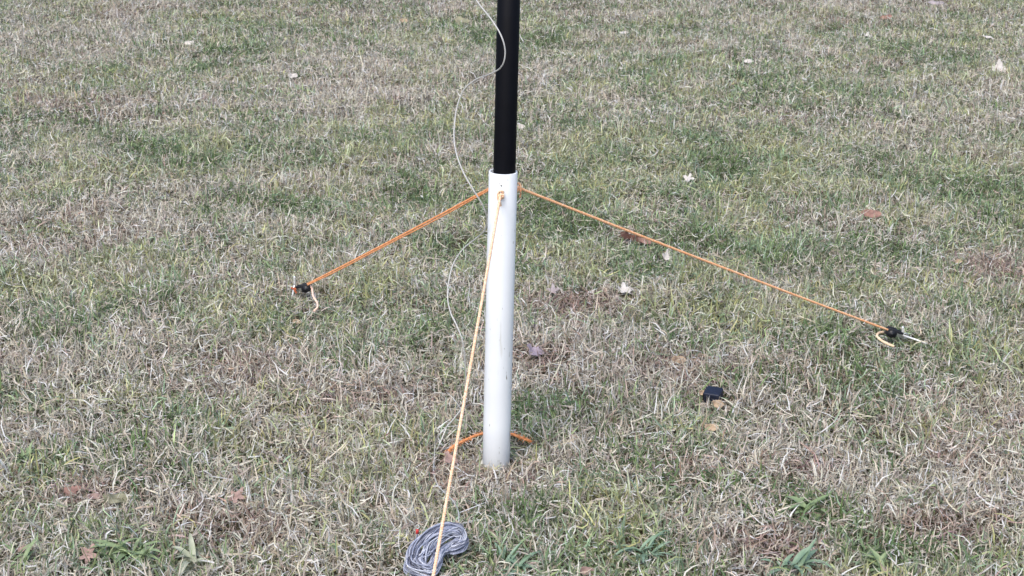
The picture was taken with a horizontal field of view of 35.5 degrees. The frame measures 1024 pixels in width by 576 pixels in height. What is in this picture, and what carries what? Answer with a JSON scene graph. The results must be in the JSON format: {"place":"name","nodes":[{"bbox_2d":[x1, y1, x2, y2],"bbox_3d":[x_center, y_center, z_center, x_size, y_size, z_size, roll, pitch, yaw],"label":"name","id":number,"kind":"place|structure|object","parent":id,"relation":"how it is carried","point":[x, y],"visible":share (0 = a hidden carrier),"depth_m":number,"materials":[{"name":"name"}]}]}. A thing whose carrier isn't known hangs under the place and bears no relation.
{"place":"outdoors","nodes":[
{"label":"outdoors","id":0,"kind":"place"},
{"bbox_2d":[0,0,1023,575],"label":"ground","id":1,"kind":"structure","parent":0,"point":[566,356],"depth_m":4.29,"materials":[{"name":"green plant"}]},
{"bbox_2d":[0,537,46,572],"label":"weed","id":2,"kind":"object","parent":1,"relation":"on","point":[27,553],"visible":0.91,"depth_m":3.10,"materials":[{"name":"green plant"}]},
{"bbox_2d":[12,439,47,463],"bbox_3d":[-1.072,0.371,3.542,0.081,0.040,0.108,-14,23,-37],"label":"weed","id":3,"kind":"object","parent":1,"relation":"on","point":[22,455],"visible":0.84,"depth_m":3.54,"materials":[{"name":"green plant"}]},
{"bbox_2d":[63,485,80,495],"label":"leaf","id":4,"kind":"object","parent":1,"relation":"on","point":[67,491],"visible":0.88,"depth_m":3.38,"materials":[{"name":"brown plant"}]},
{"bbox_2d":[79,543,97,563],"bbox_3d":[-0.816,0.509,3.075,0.034,0.030,0.031,-12,22,-33],"label":"leaf","id":5,"kind":"object","parent":1,"relation":"on","point":[90,553],"visible":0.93,"depth_m":3.08,"materials":[{"name":"brown plant"}]},
{"bbox_2d":[87,493,101,498],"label":"leaf","id":6,"kind":"object","parent":1,"relation":"on","point":[92,496],"visible":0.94,"depth_m":3.34,"materials":[{"name":"brown plant"}]},
{"bbox_2d":[104,493,128,503],"bbox_3d":[-0.821,0.436,3.320,0.047,0.020,0.032,0,18,0],"label":"leaf","id":7,"kind":"object","parent":1,"relation":"on","point":[117,499],"visible":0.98,"depth_m":3.32,"materials":[{"name":"plant"}]},
{"bbox_2d":[87,537,161,563],"bbox_3d":[-0.745,0.510,3.086,0.157,0.050,0.093,0,18,0],"label":"weed","id":8,"kind":"object","parent":1,"relation":"on","point":[117,551],"visible":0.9,"depth_m":3.09,"materials":[{"name":"green plant"}]},
{"bbox_2d":[171,533,205,575],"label":"weed","id":9,"kind":"object","parent":1,"relation":"on","point":[188,558],"visible":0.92,"depth_m":3.09,"materials":[{"name":"green plant"}]},
{"bbox_2d":[229,487,246,502],"bbox_3d":[-0.574,0.431,3.340,0.036,0.022,0.036,-11,21,-30],"label":"leaf","id":10,"kind":"object","parent":1,"relation":"on","point":[238,495],"visible":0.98,"depth_m":3.34,"materials":[{"name":"brown plant"}]},
{"bbox_2d":[288,73,297,77],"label":"leaf","id":11,"kind":"object","parent":1,"relation":"on","point":[294,75],"visible":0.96,"depth_m":7.79,"materials":[{"name":"white plant"}]},
{"bbox_2d":[291,276,295,298],"bbox_3d":[-0.634,0.028,4.597,0.007,0.139,0.045,-17,24,-41],"label":"tent peg","id":12,"kind":"object","parent":1,"relation":"on","point":[294,280],"visible":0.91,"depth_m":4.57,"materials":[{"name":"silver metal"}]},
{"bbox_2d":[403,521,468,575],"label":"wire coil","id":13,"kind":"object","parent":1,"relation":"on","point":[456,532],"visible":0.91,"depth_m":3.05,"materials":[{"name":"grey plastic"}]},
{"bbox_2d":[443,450,457,462],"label":"leaf","id":14,"kind":"object","parent":1,"relation":"on","point":[448,458],"visible":0.85,"depth_m":3.53,"materials":[{"name":"brown plant"}]},
{"bbox_2d":[453,16,469,24],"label":"leaf","id":15,"kind":"object","parent":1,"relation":"on","point":[461,19],"visible":0.94,"depth_m":9.48,"materials":[{"name":"beige plant"}]},
{"bbox_2d":[447,430,533,453],"bbox_3d":[-0.064,0.342,3.604,0.219,0.030,0.080,-7,20,-21],"label":"cord","id":16,"kind":"object","parent":1,"relation":"on","point":[524,438],"visible":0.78,"depth_m":3.61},
{"bbox_2d":[482,169,517,471],"bbox_3d":[-0.029,0.130,3.444,0.080,0.784,0.071,4,19,13],"label":"pipe sleeve","id":17,"kind":"object","parent":1,"relation":"on","point":[500,284],"visible":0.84,"depth_m":3.40,"materials":[{"name":"white plastic"}]},
{"bbox_2d":[306,188,487,311],"bbox_3d":[-0.325,-0.103,3.959,0.055,0.605,1.211,-9,20,-25],"label":"guy rope","id":18,"kind":"object","parent":17,"relation":"attached to","point":[461,204],"visible":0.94,"depth_m":3.91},
{"bbox_2d":[291,282,311,292],"bbox_3d":[-0.603,-0.001,4.575,0.063,0.032,0.026,5,19,14],"label":"rope tensioner","id":19,"kind":"object","parent":18,"relation":"hanging from","point":[304,287],"visible":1,"depth_m":4.56,"materials":[{"name":"black plastic"}]},
{"bbox_2d":[432,190,503,575],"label":"guy rope","id":20,"kind":"object","parent":17,"relation":"attached to","point":[500,196],"visible":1,"depth_m":2.89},
{"bbox_2d":[493,0,519,173],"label":"mast","id":21,"kind":"object","parent":17,"relation":"attached to","point":[506,86],"visible":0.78,"depth_m":3.25,"materials":[{"name":"black metal"}]},
{"bbox_2d":[433,0,505,521],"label":"wire","id":22,"kind":"object","parent":21,"relation":"hanging from","point":[472,240],"visible":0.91,"depth_m":3.32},
{"bbox_2d":[517,182,893,346],"bbox_3d":[0.519,-0.038,3.776,1.236,0.612,0.072,-13,22,-35],"label":"guy rope","id":23,"kind":"object","parent":17,"relation":"attached to","point":[520,188],"visible":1,"depth_m":3.73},
{"bbox_2d":[494,541,541,575],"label":"weed","id":24,"kind":"object","parent":1,"relation":"on","point":[512,559],"visible":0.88,"depth_m":3.05,"materials":[{"name":"green plant"}]},
{"bbox_2d":[527,343,543,355],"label":"leaf","id":25,"kind":"object","parent":1,"relation":"on","point":[534,349],"visible":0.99,"depth_m":4.16,"materials":[{"name":"grey plant"}]},
{"bbox_2d":[546,283,558,294],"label":"leaf","id":26,"kind":"object","parent":1,"relation":"on","point":[552,288],"visible":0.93,"depth_m":4.61,"materials":[{"name":"grey plant"}]},
{"bbox_2d":[578,566,593,575],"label":"leaf","id":27,"kind":"object","parent":1,"relation":"on","point":[584,570],"visible":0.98,"depth_m":3.01,"materials":[{"name":"brown plant"}]},
{"bbox_2d":[618,282,633,293],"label":"leaf","id":28,"kind":"object","parent":1,"relation":"on","point":[623,288],"visible":0.96,"depth_m":4.61,"materials":[{"name":"white plant"}]},
{"bbox_2d":[620,231,641,243],"bbox_3d":[0.384,-0.162,5.106,0.077,0.031,0.043,0,18,0],"label":"leaf","id":29,"kind":"object","parent":1,"relation":"on","point":[625,235],"visible":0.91,"depth_m":5.11,"materials":[{"name":"brown plant"}]},
{"bbox_2d":[612,530,673,561],"bbox_3d":[0.252,0.508,3.083,0.124,0.041,0.118,0,18,0],"label":"weed","id":30,"kind":"object","parent":1,"relation":"on","point":[651,539],"visible":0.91,"depth_m":3.10,"materials":[{"name":"green plant"}]},
{"bbox_2d":[638,237,650,243],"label":"leaf","id":31,"kind":"object","parent":1,"relation":"on","point":[643,239],"visible":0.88,"depth_m":5.08,"materials":[{"name":"brown plant"}]},
{"bbox_2d":[662,249,672,260],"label":"leaf","id":32,"kind":"object","parent":1,"relation":"on","point":[666,256],"visible":0.92,"depth_m":4.92,"materials":[{"name":"white plant"}]},
{"bbox_2d":[671,356,685,362],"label":"leaf","id":33,"kind":"object","parent":1,"relation":"on","point":[675,358],"visible":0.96,"depth_m":4.11,"materials":[{"name":"beige plant"}]},
{"bbox_2d":[683,173,693,181],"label":"leaf","id":34,"kind":"object","parent":1,"relation":"on","point":[686,178],"visible":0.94,"depth_m":5.87,"materials":[{"name":"white plant"}]},
{"bbox_2d":[705,424,718,430],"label":"leaf","id":35,"kind":"object","parent":1,"relation":"on","point":[712,427],"visible":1,"depth_m":3.67,"materials":[{"name":"orange plant"}]},
{"bbox_2d":[703,386,723,403],"bbox_3d":[0.488,0.264,3.881,0.043,0.044,0.042,8,20,23],"label":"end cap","id":36,"kind":"object","parent":1,"relation":"on","point":[711,393],"visible":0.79,"depth_m":3.87,"materials":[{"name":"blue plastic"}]},
{"bbox_2d":[711,400,723,407],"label":"leaf","id":37,"kind":"object","parent":1,"relation":"on","point":[715,403],"visible":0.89,"depth_m":3.82,"materials":[{"name":"beige plant"}]},
{"bbox_2d":[718,312,732,324],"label":"weed","id":38,"kind":"object","parent":1,"relation":"on","point":[723,317],"visible":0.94,"depth_m":4.41,"materials":[{"name":"green plant"}]},
{"bbox_2d":[716,379,735,389],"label":"weed","id":39,"kind":"object","parent":1,"relation":"on","point":[725,384],"visible":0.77,"depth_m":3.95,"materials":[{"name":"green plant"}]},
{"bbox_2d":[761,538,831,575],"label":"weed","id":40,"kind":"object","parent":1,"relation":"on","point":[804,554],"visible":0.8,"depth_m":3.04,"materials":[{"name":"green plant"}]},
{"bbox_2d":[784,494,830,525],"bbox_3d":[0.603,0.450,3.283,0.100,0.053,0.104,-7,20,-21],"label":"weed","id":41,"kind":"object","parent":1,"relation":"on","point":[802,504],"visible":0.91,"depth_m":3.28,"materials":[{"name":"green plant"}]},
{"bbox_2d":[861,209,881,217],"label":"leaf","id":42,"kind":"object","parent":1,"relation":"on","point":[870,213],"visible":0.99,"depth_m":5.39,"materials":[{"name":"brown plant"}]},
{"bbox_2d":[857,543,899,575],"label":"weed","id":43,"kind":"object","parent":1,"relation":"on","point":[876,556],"visible":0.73,"depth_m":3.05,"materials":[{"name":"green plant"}]},
{"bbox_2d":[880,14,891,18],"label":"leaf","id":44,"kind":"object","parent":1,"relation":"on","point":[889,15],"visible":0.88,"depth_m":9.49,"materials":[{"name":"brown plant"}]},
{"bbox_2d":[885,326,908,338],"bbox_3d":[1.020,0.119,4.234,0.062,0.035,0.026,0,18,0],"label":"rope tensioner","id":45,"kind":"object","parent":1,"relation":"on","point":[892,332],"visible":1,"depth_m":4.22,"materials":[{"name":"black plastic"}]},
{"bbox_2d":[901,326,929,344],"bbox_3d":[1.071,0.127,4.223,0.087,0.050,0.007,4,19,12],"label":"tent peg","id":46,"kind":"object","parent":1,"relation":"on","point":[902,330],"visible":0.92,"depth_m":4.23,"materials":[{"name":"silver metal"}]},
{"bbox_2d":[928,0,943,4],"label":"leaf","id":47,"kind":"object","parent":1,"relation":"on","point":[934,2],"visible":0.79,"depth_m":10.15,"materials":[{"name":"white plant"}]},
{"bbox_2d":[992,59,1005,72],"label":"leaf","id":48,"kind":"object","parent":1,"relation":"on","point":[999,64],"visible":0.61,"depth_m":7.94,"materials":[{"name":"white plant"}]}
]}

